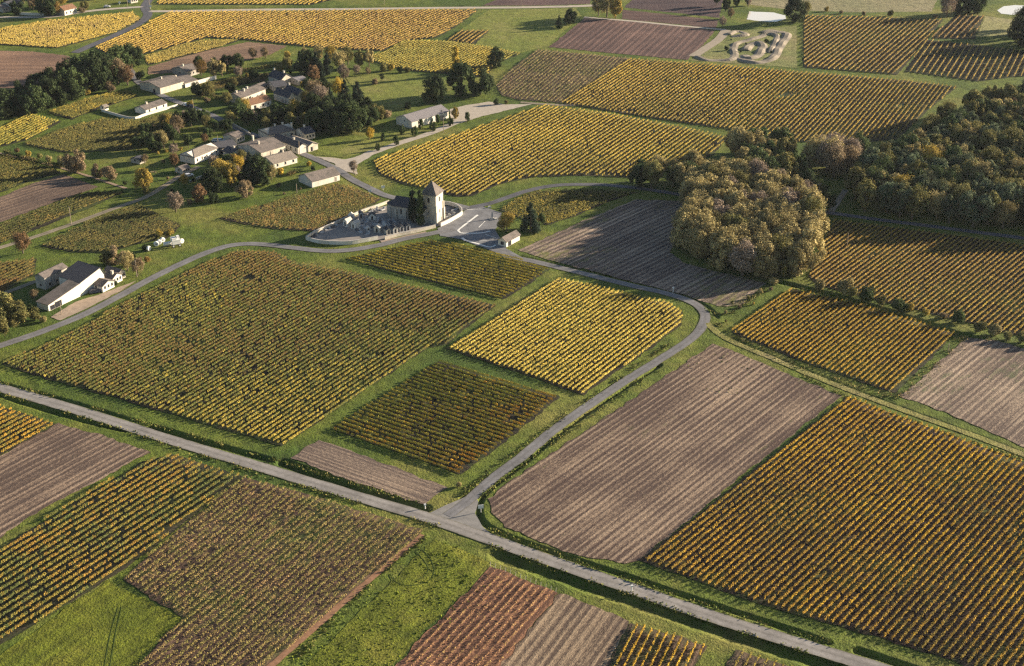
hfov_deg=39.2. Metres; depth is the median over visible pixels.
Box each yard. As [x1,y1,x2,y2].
[51,281,134,319]
[316,150,372,173]
[450,102,529,122]
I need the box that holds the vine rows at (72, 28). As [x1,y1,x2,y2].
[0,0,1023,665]
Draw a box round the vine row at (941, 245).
[874,234,955,297]
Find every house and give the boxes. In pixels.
[0,4,9,11]
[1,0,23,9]
[56,3,76,15]
[104,270,121,282]
[134,99,167,113]
[172,63,199,75]
[179,143,219,163]
[212,139,236,153]
[222,130,245,143]
[222,146,241,154]
[227,84,265,102]
[237,135,285,156]
[246,94,271,109]
[257,122,294,136]
[264,149,297,167]
[267,80,286,90]
[268,68,291,83]
[273,87,296,103]
[273,133,307,153]
[284,83,302,101]
[290,76,305,85]
[290,135,318,151]
[295,124,315,139]
[297,166,340,187]
[498,230,520,246]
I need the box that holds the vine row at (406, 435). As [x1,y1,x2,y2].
[349,415,477,460]
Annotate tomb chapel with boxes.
[343,217,351,226]
[348,212,354,220]
[351,219,360,228]
[358,210,363,218]
[368,211,375,219]
[373,223,381,232]
[383,226,390,234]
[389,224,397,233]
[396,223,403,231]
[403,222,410,230]
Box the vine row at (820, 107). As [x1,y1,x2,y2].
[789,75,852,138]
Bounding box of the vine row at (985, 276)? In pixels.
[940,245,1023,312]
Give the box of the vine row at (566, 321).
[502,288,614,365]
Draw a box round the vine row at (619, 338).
[558,301,669,384]
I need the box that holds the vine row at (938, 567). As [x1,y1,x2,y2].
[877,473,1023,632]
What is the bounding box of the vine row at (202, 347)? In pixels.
[117,269,342,395]
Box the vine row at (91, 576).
[0,492,217,637]
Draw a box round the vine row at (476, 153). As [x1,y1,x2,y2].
[419,106,558,186]
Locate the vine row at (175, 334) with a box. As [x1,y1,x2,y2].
[83,263,306,383]
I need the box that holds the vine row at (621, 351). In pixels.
[571,308,678,389]
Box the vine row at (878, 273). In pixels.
[857,232,934,288]
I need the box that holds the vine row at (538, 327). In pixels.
[489,285,600,360]
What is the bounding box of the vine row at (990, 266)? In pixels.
[934,242,1020,311]
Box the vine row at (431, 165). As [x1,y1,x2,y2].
[403,106,537,181]
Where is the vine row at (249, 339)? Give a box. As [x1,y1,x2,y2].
[139,273,363,403]
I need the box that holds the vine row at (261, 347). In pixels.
[158,278,379,408]
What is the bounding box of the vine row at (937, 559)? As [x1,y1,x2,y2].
[869,464,1023,631]
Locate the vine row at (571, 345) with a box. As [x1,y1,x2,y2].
[530,296,640,374]
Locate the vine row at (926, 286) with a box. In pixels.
[905,239,987,302]
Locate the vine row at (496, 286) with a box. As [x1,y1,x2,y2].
[365,253,513,291]
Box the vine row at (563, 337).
[517,292,627,369]
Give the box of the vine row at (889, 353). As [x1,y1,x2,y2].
[860,323,925,378]
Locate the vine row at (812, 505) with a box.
[720,419,910,586]
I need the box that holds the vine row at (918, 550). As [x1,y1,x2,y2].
[847,454,1010,624]
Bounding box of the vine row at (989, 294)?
[964,265,1023,314]
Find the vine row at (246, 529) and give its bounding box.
[160,488,295,596]
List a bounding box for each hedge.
[2,149,62,168]
[201,92,222,98]
[225,62,283,72]
[286,168,301,175]
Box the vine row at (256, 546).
[177,496,317,609]
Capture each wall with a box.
[17,12,43,15]
[101,104,177,118]
[185,75,215,87]
[233,123,250,135]
[305,236,377,244]
[306,200,388,236]
[384,225,435,239]
[440,201,461,226]
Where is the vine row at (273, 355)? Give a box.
[177,282,396,413]
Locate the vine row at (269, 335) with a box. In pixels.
[150,276,371,404]
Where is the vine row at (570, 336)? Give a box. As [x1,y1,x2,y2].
[522,293,632,370]
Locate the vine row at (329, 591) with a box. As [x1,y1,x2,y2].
[247,525,402,665]
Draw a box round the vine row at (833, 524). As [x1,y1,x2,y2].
[753,426,938,598]
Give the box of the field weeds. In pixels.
[681,353,763,393]
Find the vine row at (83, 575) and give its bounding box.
[0,472,238,630]
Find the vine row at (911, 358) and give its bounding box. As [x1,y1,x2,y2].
[879,328,944,385]
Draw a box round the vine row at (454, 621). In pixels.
[411,573,500,665]
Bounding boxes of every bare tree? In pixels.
[11,231,31,253]
[26,0,36,9]
[28,289,38,300]
[62,148,85,172]
[90,163,103,176]
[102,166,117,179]
[107,245,124,264]
[108,58,125,82]
[118,64,133,84]
[129,258,144,274]
[140,154,148,162]
[166,191,183,211]
[168,143,179,152]
[168,152,179,166]
[169,115,182,128]
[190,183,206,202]
[200,133,207,142]
[208,155,216,165]
[233,65,241,75]
[234,179,253,197]
[248,47,257,56]
[260,46,268,57]
[304,79,321,93]
[307,64,319,79]
[310,84,327,98]
[337,63,349,79]
[348,160,356,172]
[353,65,359,74]
[708,197,732,215]
[718,16,726,26]
[726,174,737,189]
[728,7,734,17]
[728,237,755,276]
[739,189,758,200]
[747,158,768,175]
[752,190,771,204]
[763,168,787,179]
[774,191,798,209]
[780,186,800,200]
[799,179,815,189]
[813,137,844,171]
[821,142,849,176]
[826,131,844,143]
[838,144,861,172]
[841,137,863,166]
[940,0,956,16]
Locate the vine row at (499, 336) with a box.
[471,282,581,354]
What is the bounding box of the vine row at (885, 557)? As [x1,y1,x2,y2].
[823,449,992,620]
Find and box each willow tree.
[117,250,133,270]
[153,129,167,148]
[207,58,218,75]
[216,60,225,76]
[265,165,277,179]
[313,44,324,58]
[331,50,347,66]
[363,49,373,66]
[591,0,605,15]
[599,0,612,16]
[650,154,667,176]
[654,163,663,185]
[665,158,677,174]
[669,211,701,246]
[670,162,689,182]
[670,203,691,223]
[678,171,699,192]
[678,179,708,204]
[681,196,700,210]
[681,201,701,220]
[681,218,707,252]
[682,165,700,181]
[683,148,704,165]
[683,175,706,197]
[685,169,705,183]
[685,221,717,257]
[687,189,708,201]
[689,171,718,184]
[691,181,712,196]
[695,212,711,229]
[697,199,708,213]
[698,159,708,166]
[698,214,721,240]
[699,161,712,169]
[702,198,715,215]
[705,159,731,175]
[707,233,739,270]
[708,187,737,201]
[709,225,737,257]
[711,210,720,220]
[713,175,733,196]
[714,165,736,178]
[721,158,749,176]
[722,189,748,206]
[722,197,734,211]
[723,126,747,156]
[723,224,737,259]
[727,202,749,217]
[729,128,755,152]
[732,183,754,196]
[734,208,757,223]
[734,222,749,236]
[734,227,755,244]
[735,146,749,159]
[736,235,755,269]
[737,200,761,217]
[742,128,763,144]
[743,164,754,179]
[744,213,763,224]
[748,172,777,193]
[748,221,769,235]
[748,238,779,278]
[751,232,763,243]
[753,235,769,256]
[754,137,771,146]
[754,145,773,157]
[754,196,775,209]
[755,187,764,193]
[756,207,775,223]
[761,232,772,265]
[762,201,780,213]
[762,212,781,233]
[763,188,772,198]
[764,180,785,192]
[766,167,790,183]
[766,192,788,210]
[769,187,788,200]
[770,222,800,243]
[776,211,791,223]
[777,206,800,223]
[778,201,803,217]
[782,239,820,276]
[783,217,802,234]
[787,209,802,224]
[787,223,800,234]
[791,174,803,194]
[791,236,812,245]
[797,182,822,197]
[797,188,822,210]
[797,224,826,262]
[800,135,823,168]
[800,214,823,235]
[800,217,823,247]
[802,188,827,213]
[803,209,830,232]
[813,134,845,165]
[876,170,900,190]
[898,163,910,176]
[903,142,925,156]
[906,128,927,143]
[923,168,937,182]
[927,189,946,217]
[928,143,946,153]
[952,141,977,155]
[957,119,970,128]
[960,124,976,141]
[961,144,968,154]
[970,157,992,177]
[986,98,1013,107]
[995,200,1019,228]
[1007,156,1023,174]
[1010,143,1023,154]
[1013,104,1023,114]
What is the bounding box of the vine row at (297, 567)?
[180,511,363,665]
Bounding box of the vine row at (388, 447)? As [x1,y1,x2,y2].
[331,426,459,472]
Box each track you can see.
[0,166,199,248]
[4,280,35,292]
[267,534,423,665]
[520,101,574,105]
[583,17,725,29]
[689,30,730,55]
[694,33,766,60]
[706,323,1023,456]
[726,30,749,36]
[737,29,791,63]
[740,41,767,59]
[766,32,779,52]
[829,189,848,211]
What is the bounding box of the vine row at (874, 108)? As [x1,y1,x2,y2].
[847,78,900,139]
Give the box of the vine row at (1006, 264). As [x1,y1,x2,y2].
[946,250,1023,311]
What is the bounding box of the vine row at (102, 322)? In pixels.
[16,249,249,366]
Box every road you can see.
[0,6,141,17]
[0,227,455,347]
[0,383,891,665]
[72,0,152,52]
[130,68,469,208]
[149,5,597,11]
[336,113,478,166]
[431,498,489,532]
[442,247,710,517]
[462,183,1023,238]
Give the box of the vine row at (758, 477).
[652,397,855,561]
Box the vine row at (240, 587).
[148,501,340,664]
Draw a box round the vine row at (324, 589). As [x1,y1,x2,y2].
[238,520,399,665]
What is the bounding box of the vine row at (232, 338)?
[125,271,350,398]
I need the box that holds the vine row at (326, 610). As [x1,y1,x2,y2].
[286,526,415,648]
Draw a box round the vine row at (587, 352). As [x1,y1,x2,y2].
[549,298,660,380]
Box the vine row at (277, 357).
[181,282,400,415]
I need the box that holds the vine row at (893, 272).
[871,233,945,288]
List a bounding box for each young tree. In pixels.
[375,143,379,150]
[380,132,385,140]
[393,135,398,144]
[399,125,405,134]
[411,126,417,136]
[418,118,423,128]
[429,121,435,131]
[435,114,440,122]
[447,116,452,125]
[451,106,458,118]
[465,111,469,120]
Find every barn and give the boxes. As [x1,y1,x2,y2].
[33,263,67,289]
[35,279,80,310]
[139,75,183,93]
[175,74,197,86]
[396,104,448,128]
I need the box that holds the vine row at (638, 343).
[578,311,680,390]
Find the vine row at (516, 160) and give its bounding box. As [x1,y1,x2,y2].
[462,110,596,192]
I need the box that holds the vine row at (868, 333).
[826,312,893,368]
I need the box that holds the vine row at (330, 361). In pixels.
[227,291,441,427]
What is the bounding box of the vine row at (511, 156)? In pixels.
[452,109,588,192]
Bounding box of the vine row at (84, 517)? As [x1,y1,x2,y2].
[0,456,182,570]
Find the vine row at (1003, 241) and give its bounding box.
[918,240,1004,309]
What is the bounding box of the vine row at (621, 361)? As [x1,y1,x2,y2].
[581,314,682,391]
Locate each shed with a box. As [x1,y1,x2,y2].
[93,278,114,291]
[100,104,108,109]
[103,265,125,278]
[130,155,143,163]
[174,164,190,173]
[254,82,268,89]
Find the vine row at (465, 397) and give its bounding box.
[406,378,530,419]
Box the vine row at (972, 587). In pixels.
[921,528,1023,647]
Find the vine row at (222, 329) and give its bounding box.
[106,267,334,393]
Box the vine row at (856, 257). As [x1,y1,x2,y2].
[824,226,898,280]
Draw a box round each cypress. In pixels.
[407,190,416,222]
[415,189,425,225]
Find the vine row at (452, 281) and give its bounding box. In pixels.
[351,255,505,295]
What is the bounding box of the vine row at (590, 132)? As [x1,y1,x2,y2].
[518,114,618,177]
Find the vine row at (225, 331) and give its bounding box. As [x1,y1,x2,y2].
[112,268,338,394]
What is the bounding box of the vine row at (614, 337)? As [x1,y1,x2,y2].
[553,299,664,382]
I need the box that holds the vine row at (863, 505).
[764,430,942,598]
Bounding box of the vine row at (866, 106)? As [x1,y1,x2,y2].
[840,78,891,135]
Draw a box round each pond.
[747,11,785,21]
[998,5,1023,14]
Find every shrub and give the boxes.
[25,150,30,155]
[25,303,33,310]
[27,306,39,319]
[39,316,46,321]
[45,155,51,160]
[57,155,64,166]
[78,7,85,12]
[83,88,90,94]
[105,81,115,91]
[135,70,144,79]
[142,186,149,193]
[155,229,163,235]
[165,228,173,234]
[208,192,218,203]
[228,84,235,92]
[277,168,283,173]
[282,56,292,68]
[372,78,377,84]
[380,63,386,70]
[383,109,391,117]
[387,63,394,70]
[404,101,410,108]
[497,219,505,229]
[769,277,778,284]
[815,277,824,290]
[836,277,853,294]
[846,287,857,296]
[858,285,875,302]
[876,295,886,305]
[887,9,893,15]
[891,297,908,311]
[907,303,914,310]
[923,308,929,314]
[939,312,948,317]
[951,308,965,323]
[973,321,986,331]
[987,323,1002,335]
[1003,331,1012,340]
[1017,331,1023,342]
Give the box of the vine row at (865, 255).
[826,227,903,285]
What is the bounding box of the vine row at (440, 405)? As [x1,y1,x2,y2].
[391,388,512,429]
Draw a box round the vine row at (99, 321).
[11,250,242,365]
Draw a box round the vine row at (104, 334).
[30,250,268,372]
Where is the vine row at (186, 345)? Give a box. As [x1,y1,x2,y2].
[102,266,330,391]
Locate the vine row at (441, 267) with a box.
[375,250,520,287]
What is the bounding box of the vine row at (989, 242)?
[911,239,992,302]
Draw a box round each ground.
[0,0,1023,665]
[311,206,459,240]
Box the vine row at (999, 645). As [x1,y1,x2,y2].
[983,613,1023,665]
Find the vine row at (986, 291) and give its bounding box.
[963,260,1023,310]
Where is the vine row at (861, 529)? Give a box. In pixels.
[782,436,959,606]
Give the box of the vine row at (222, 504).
[124,480,253,578]
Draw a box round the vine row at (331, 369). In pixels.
[237,293,449,430]
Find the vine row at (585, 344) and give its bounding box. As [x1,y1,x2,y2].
[540,297,650,377]
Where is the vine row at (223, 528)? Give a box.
[143,484,278,589]
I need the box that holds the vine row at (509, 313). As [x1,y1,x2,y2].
[454,278,565,348]
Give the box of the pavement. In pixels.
[379,231,425,241]
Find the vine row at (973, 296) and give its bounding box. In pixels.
[949,256,1023,316]
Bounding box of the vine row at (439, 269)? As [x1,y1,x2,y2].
[369,251,516,288]
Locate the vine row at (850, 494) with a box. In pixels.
[741,423,928,592]
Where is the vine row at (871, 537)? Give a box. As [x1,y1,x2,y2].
[797,440,970,611]
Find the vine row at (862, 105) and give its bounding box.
[836,77,887,133]
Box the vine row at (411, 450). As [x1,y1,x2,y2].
[337,424,462,468]
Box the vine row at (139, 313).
[26,250,264,370]
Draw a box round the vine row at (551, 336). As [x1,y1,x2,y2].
[508,290,618,366]
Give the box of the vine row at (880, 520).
[788,438,965,609]
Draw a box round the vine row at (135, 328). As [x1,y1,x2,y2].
[44,253,280,376]
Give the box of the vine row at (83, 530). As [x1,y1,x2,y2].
[0,460,194,582]
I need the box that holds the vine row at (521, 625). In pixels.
[485,591,552,665]
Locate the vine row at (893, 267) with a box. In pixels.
[859,232,939,292]
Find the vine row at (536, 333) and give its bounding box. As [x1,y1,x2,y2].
[494,287,604,362]
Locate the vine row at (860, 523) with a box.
[775,433,954,604]
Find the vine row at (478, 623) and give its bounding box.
[440,582,517,664]
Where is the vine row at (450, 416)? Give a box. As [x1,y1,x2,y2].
[384,394,509,436]
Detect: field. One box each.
[0,51,69,87]
[0,174,97,221]
[0,423,150,537]
[0,581,179,665]
[148,42,285,73]
[291,440,446,503]
[306,539,489,665]
[396,567,557,665]
[483,0,590,5]
[488,343,840,562]
[501,593,628,665]
[519,199,764,305]
[549,18,714,59]
[622,10,717,27]
[625,0,722,17]
[900,338,1023,446]
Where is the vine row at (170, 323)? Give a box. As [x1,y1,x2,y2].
[62,259,291,380]
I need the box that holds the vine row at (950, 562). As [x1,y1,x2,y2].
[883,482,1023,636]
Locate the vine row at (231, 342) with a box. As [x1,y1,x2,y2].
[131,271,355,399]
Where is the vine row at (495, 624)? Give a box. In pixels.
[458,585,532,665]
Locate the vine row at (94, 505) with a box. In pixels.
[0,453,178,564]
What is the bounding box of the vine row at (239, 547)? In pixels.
[172,495,302,602]
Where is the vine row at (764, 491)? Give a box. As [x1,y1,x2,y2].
[671,404,870,568]
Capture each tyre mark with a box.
[104,607,117,665]
[109,607,121,665]
[390,549,434,585]
[414,551,428,580]
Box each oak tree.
[0,291,19,319]
[0,315,8,335]
[1,101,14,118]
[4,299,29,327]
[24,84,50,112]
[56,67,85,99]
[66,52,87,64]
[79,0,88,9]
[97,47,121,65]
[98,247,115,264]
[108,44,132,65]
[129,136,144,150]
[137,122,152,133]
[139,131,148,145]
[145,137,155,151]
[157,112,167,124]
[163,123,172,134]
[167,129,179,142]
[172,110,181,116]
[183,134,192,147]
[198,109,210,120]
[200,114,210,127]
[201,79,215,95]
[203,128,212,140]
[208,118,218,129]
[221,91,231,104]
[221,153,234,161]
[225,82,231,89]
[225,110,234,120]
[228,97,247,118]
[230,53,244,67]
[230,78,237,85]
[236,149,246,157]
[257,114,262,122]
[260,116,270,127]
[262,108,272,121]
[269,102,278,108]
[276,64,284,71]
[284,112,296,123]
[298,112,306,125]
[299,90,307,99]
[302,109,323,130]
[334,99,363,134]
[340,46,353,64]
[353,49,364,65]
[362,104,379,126]
[368,103,385,120]
[528,210,546,228]
[632,158,650,177]
[642,159,662,188]
[665,163,679,186]
[682,161,697,170]
[705,161,728,178]
[714,216,725,226]
[721,212,739,224]
[721,214,748,229]
[729,168,751,184]
[733,0,739,6]
[734,141,753,157]
[738,180,752,188]
[742,145,768,158]
[743,156,754,170]
[747,127,768,139]
[757,139,777,151]
[760,156,780,169]
[760,208,783,232]
[769,233,792,260]
[770,126,793,151]
[770,149,787,157]
[774,137,797,152]
[774,243,794,276]
[775,151,798,177]
[779,178,796,189]
[793,152,805,176]
[795,196,826,216]
[799,1,811,14]
[811,178,829,195]
[843,166,868,198]
[853,177,877,199]
[855,130,870,154]
[857,179,877,211]
[861,163,885,170]
[865,164,888,188]
[867,166,888,183]
[873,154,897,174]
[875,139,893,154]
[877,148,897,168]
[885,179,910,212]
[891,140,907,149]
[899,133,918,150]
[905,158,928,175]
[905,183,930,219]
[906,168,923,184]
[911,182,929,204]
[917,120,932,131]
[918,136,933,145]
[920,112,941,127]
[926,162,949,183]
[930,133,954,149]
[936,101,954,123]
[936,177,956,195]
[941,99,957,109]
[941,113,958,127]
[942,144,962,163]
[943,123,961,142]
[943,170,962,186]
[944,164,966,183]
[948,105,972,118]
[948,125,964,143]
[951,183,974,216]
[959,157,977,178]
[960,119,981,135]
[961,88,987,103]
[963,179,972,186]
[966,151,979,161]
[967,101,985,116]
[967,172,978,184]
[968,129,997,150]
[968,144,982,160]
[971,98,991,115]
[972,0,987,12]
[975,186,989,211]
[978,145,1002,161]
[979,110,997,122]
[979,190,1001,224]
[980,86,996,98]
[981,115,1004,125]
[981,128,1001,148]
[985,99,1003,111]
[985,171,1000,186]
[993,82,1017,100]
[993,174,1013,186]
[996,111,1009,117]
[996,158,1008,177]
[997,114,1014,124]
[997,133,1010,153]
[997,151,1019,167]
[999,104,1023,120]
[1001,125,1023,137]
[1001,169,1023,183]
[1003,121,1019,131]
[1005,100,1023,110]
[1007,194,1023,222]
[1008,132,1022,149]
[1010,120,1023,134]
[1012,7,1022,18]
[1014,164,1023,173]
[1014,177,1023,195]
[1015,93,1023,106]
[1015,115,1023,125]
[1015,138,1023,153]
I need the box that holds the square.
[438,207,518,257]
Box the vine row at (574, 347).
[535,295,645,375]
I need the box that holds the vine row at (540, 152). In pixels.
[478,111,606,191]
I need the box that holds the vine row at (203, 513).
[146,476,251,555]
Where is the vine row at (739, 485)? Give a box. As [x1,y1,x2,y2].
[646,395,851,560]
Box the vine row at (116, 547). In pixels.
[0,470,233,623]
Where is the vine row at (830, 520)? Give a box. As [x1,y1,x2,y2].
[747,426,933,595]
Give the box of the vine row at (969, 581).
[913,518,1023,646]
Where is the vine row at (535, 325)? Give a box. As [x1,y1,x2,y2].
[485,285,596,359]
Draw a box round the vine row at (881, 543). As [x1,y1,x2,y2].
[809,444,982,616]
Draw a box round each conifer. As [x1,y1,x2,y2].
[240,152,260,183]
[292,51,302,69]
[311,52,325,76]
[323,52,332,74]
[327,88,333,96]
[337,79,352,98]
[351,80,364,105]
[518,202,540,233]
[555,14,562,28]
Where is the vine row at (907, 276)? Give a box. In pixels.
[880,234,961,296]
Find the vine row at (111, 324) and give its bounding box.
[24,249,259,368]
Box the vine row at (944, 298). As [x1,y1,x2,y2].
[929,242,1014,310]
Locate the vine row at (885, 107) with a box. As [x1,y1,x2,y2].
[862,79,908,133]
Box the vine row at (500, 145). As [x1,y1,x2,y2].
[437,107,566,183]
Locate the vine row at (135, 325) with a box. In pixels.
[40,252,276,374]
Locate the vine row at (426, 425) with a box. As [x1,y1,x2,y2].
[366,403,493,448]
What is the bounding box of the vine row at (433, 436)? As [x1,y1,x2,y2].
[359,410,486,453]
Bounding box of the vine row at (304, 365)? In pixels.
[211,288,426,424]
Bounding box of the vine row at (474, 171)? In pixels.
[444,108,580,189]
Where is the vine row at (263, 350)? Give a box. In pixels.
[163,279,384,409]
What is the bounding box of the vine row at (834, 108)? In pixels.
[804,75,865,140]
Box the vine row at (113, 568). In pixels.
[34,532,168,622]
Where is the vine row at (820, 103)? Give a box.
[785,74,848,137]
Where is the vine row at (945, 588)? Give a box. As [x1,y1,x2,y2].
[899,499,1023,640]
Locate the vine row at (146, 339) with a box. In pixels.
[67,260,294,381]
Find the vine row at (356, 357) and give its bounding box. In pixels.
[241,295,453,432]
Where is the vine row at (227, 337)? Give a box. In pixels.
[120,269,346,397]
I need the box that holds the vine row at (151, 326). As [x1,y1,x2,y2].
[56,256,285,376]
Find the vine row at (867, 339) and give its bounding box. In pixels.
[830,315,895,369]
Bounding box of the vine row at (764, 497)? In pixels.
[677,405,876,572]
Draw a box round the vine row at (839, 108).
[809,77,869,140]
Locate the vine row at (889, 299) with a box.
[888,237,971,300]
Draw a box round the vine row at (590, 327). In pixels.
[525,294,636,373]
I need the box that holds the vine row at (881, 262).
[853,230,924,283]
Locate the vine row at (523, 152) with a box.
[455,110,592,194]
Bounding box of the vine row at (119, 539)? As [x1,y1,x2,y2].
[0,470,223,617]
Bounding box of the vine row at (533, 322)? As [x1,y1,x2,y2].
[482,283,591,356]
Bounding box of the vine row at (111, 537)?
[0,467,219,610]
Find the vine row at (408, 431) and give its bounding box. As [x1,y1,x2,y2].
[353,412,479,456]
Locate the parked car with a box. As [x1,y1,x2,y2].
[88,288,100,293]
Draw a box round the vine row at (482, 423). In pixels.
[388,392,512,434]
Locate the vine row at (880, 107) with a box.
[852,79,904,138]
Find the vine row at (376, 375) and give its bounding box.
[277,302,485,442]
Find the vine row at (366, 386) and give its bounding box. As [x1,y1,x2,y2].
[282,303,488,443]
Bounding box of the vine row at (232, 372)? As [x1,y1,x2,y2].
[169,279,388,409]
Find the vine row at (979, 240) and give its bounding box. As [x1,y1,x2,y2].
[903,237,982,299]
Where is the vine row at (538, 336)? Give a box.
[498,287,609,364]
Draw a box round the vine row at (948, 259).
[897,236,977,298]
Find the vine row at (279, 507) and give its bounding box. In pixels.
[162,491,301,601]
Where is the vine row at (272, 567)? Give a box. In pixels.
[156,504,345,665]
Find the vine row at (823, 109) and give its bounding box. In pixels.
[794,75,857,138]
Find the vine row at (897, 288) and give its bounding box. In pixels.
[886,236,966,296]
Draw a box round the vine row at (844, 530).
[767,432,949,603]
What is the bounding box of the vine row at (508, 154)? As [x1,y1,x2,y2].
[446,109,584,191]
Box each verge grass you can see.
[727,283,1017,398]
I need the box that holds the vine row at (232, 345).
[135,273,359,400]
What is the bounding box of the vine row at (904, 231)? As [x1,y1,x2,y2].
[830,228,908,286]
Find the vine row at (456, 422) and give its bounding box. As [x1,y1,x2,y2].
[380,397,501,438]
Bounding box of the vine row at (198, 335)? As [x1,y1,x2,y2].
[97,266,324,391]
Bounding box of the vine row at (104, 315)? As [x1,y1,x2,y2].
[7,249,237,363]
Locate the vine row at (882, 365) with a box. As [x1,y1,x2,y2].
[865,324,930,380]
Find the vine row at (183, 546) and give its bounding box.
[135,481,266,582]
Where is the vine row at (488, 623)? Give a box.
[448,581,527,665]
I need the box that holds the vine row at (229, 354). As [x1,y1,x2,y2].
[144,274,367,404]
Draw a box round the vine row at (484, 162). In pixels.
[441,108,574,187]
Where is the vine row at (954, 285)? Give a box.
[925,241,1009,308]
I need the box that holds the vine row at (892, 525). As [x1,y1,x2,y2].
[802,442,975,613]
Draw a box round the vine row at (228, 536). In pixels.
[155,488,289,595]
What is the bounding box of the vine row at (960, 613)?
[928,538,1023,651]
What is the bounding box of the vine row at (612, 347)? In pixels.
[562,303,672,385]
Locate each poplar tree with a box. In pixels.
[858,146,885,166]
[877,182,895,212]
[880,139,898,148]
[886,182,917,216]
[889,146,907,169]
[895,153,918,172]
[905,151,923,160]
[910,173,931,198]
[911,140,930,158]
[922,157,936,169]
[923,133,933,142]
[925,125,939,140]
[928,177,949,202]
[930,158,948,169]
[936,124,951,139]
[940,194,959,222]
[943,154,958,169]
[946,112,963,124]
[949,151,975,164]
[957,190,994,226]
[958,134,975,146]
[963,110,981,123]
[971,179,993,192]
[972,172,988,186]
[977,122,1001,136]
[984,159,1001,178]
[991,104,1006,113]
[991,181,1017,214]
[1000,147,1017,155]
[1007,182,1023,216]
[1017,79,1023,93]
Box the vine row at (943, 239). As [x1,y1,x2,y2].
[875,234,950,290]
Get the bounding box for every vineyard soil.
[0,13,140,47]
[0,114,60,146]
[0,157,61,192]
[0,192,122,243]
[0,259,36,292]
[0,407,54,454]
[0,454,242,644]
[2,251,495,445]
[24,113,179,151]
[42,204,180,252]
[48,91,137,118]
[95,10,477,54]
[123,477,422,665]
[144,40,238,64]
[155,0,330,4]
[210,74,267,89]
[220,184,380,230]
[331,361,559,473]
[345,241,549,298]
[373,41,518,76]
[374,105,727,196]
[446,279,682,394]
[448,31,488,43]
[497,50,629,102]
[499,190,635,224]
[563,59,955,141]
[609,623,706,665]
[640,397,1023,665]
[726,649,786,665]
[732,289,954,392]
[803,15,943,74]
[808,220,1023,334]
[905,40,1023,80]
[932,15,983,38]
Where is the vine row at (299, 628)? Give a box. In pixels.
[258,525,410,665]
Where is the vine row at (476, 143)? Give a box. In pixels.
[407,104,546,182]
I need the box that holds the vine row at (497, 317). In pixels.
[450,277,560,347]
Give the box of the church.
[387,181,444,224]
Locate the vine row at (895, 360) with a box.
[871,326,934,381]
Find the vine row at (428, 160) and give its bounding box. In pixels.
[396,115,509,178]
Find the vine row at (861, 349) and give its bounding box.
[835,316,902,370]
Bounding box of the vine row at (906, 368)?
[885,330,948,387]
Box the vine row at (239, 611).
[175,509,354,665]
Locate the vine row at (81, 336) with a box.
[20,250,252,366]
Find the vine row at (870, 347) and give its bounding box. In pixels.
[840,316,907,372]
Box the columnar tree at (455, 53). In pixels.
[451,46,459,70]
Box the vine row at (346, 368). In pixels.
[247,295,457,433]
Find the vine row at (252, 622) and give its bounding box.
[203,515,374,665]
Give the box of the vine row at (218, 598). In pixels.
[137,500,334,665]
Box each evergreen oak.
[0,88,13,118]
[0,89,20,114]
[6,79,25,92]
[9,0,24,14]
[12,89,38,114]
[22,79,39,99]
[25,71,43,84]
[34,0,56,15]
[37,75,65,107]
[38,66,63,91]
[49,72,78,104]
[55,58,78,79]
[72,59,97,88]
[81,55,109,90]
[87,49,112,82]
[96,57,120,85]
[120,42,142,67]
[144,132,162,151]
[182,107,197,125]
[190,82,202,95]
[193,55,203,63]
[199,166,222,192]
[219,54,232,67]
[219,119,233,132]
[236,169,249,182]
[239,110,254,124]
[248,69,258,80]
[249,152,270,182]
[255,171,269,185]
[270,107,280,123]
[275,105,287,119]
[294,102,311,116]
[296,49,313,72]
[300,77,310,88]
[302,92,321,108]
[309,100,334,129]
[313,76,332,90]
[316,95,338,112]
[319,105,350,135]
[337,93,352,102]
[347,102,367,127]
[353,95,372,108]
[421,74,446,102]
[445,59,477,96]
[467,66,494,95]
[486,45,504,67]
[563,8,577,23]
[628,165,645,186]
[722,0,731,9]
[783,0,807,21]
[797,168,815,184]
[823,192,836,210]
[951,0,971,13]
[963,0,980,12]
[1007,16,1023,45]
[1018,6,1023,17]
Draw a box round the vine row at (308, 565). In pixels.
[194,511,370,665]
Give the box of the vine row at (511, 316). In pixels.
[459,279,569,349]
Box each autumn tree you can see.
[52,0,59,14]
[132,167,152,187]
[163,114,171,125]
[180,172,188,184]
[194,60,206,75]
[210,158,228,181]
[222,163,238,186]
[233,155,243,170]
[240,97,250,113]
[284,51,290,57]
[286,99,299,115]
[323,46,337,58]
[331,77,343,94]
[365,127,374,139]
[498,211,515,231]
[609,0,622,17]
[889,174,913,185]
[919,143,945,160]
[963,98,975,107]
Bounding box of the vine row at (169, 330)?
[71,262,298,383]
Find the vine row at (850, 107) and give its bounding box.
[825,76,878,134]
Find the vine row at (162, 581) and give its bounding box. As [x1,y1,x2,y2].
[148,486,285,591]
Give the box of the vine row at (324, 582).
[229,518,392,665]
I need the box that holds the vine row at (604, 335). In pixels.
[545,298,653,378]
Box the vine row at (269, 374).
[196,285,414,419]
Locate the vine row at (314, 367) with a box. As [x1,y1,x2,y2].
[221,290,437,426]
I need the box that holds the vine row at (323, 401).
[268,300,475,438]
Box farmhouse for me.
[58,260,104,295]
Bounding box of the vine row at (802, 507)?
[714,415,907,586]
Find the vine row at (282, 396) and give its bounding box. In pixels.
[232,292,445,428]
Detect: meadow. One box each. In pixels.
[314,130,423,157]
[346,72,452,108]
[460,8,581,52]
[691,26,796,67]
[749,0,936,12]
[976,16,1011,36]
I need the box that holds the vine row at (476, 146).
[411,105,549,183]
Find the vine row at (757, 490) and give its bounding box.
[665,400,866,566]
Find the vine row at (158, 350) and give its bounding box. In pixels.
[88,265,315,388]

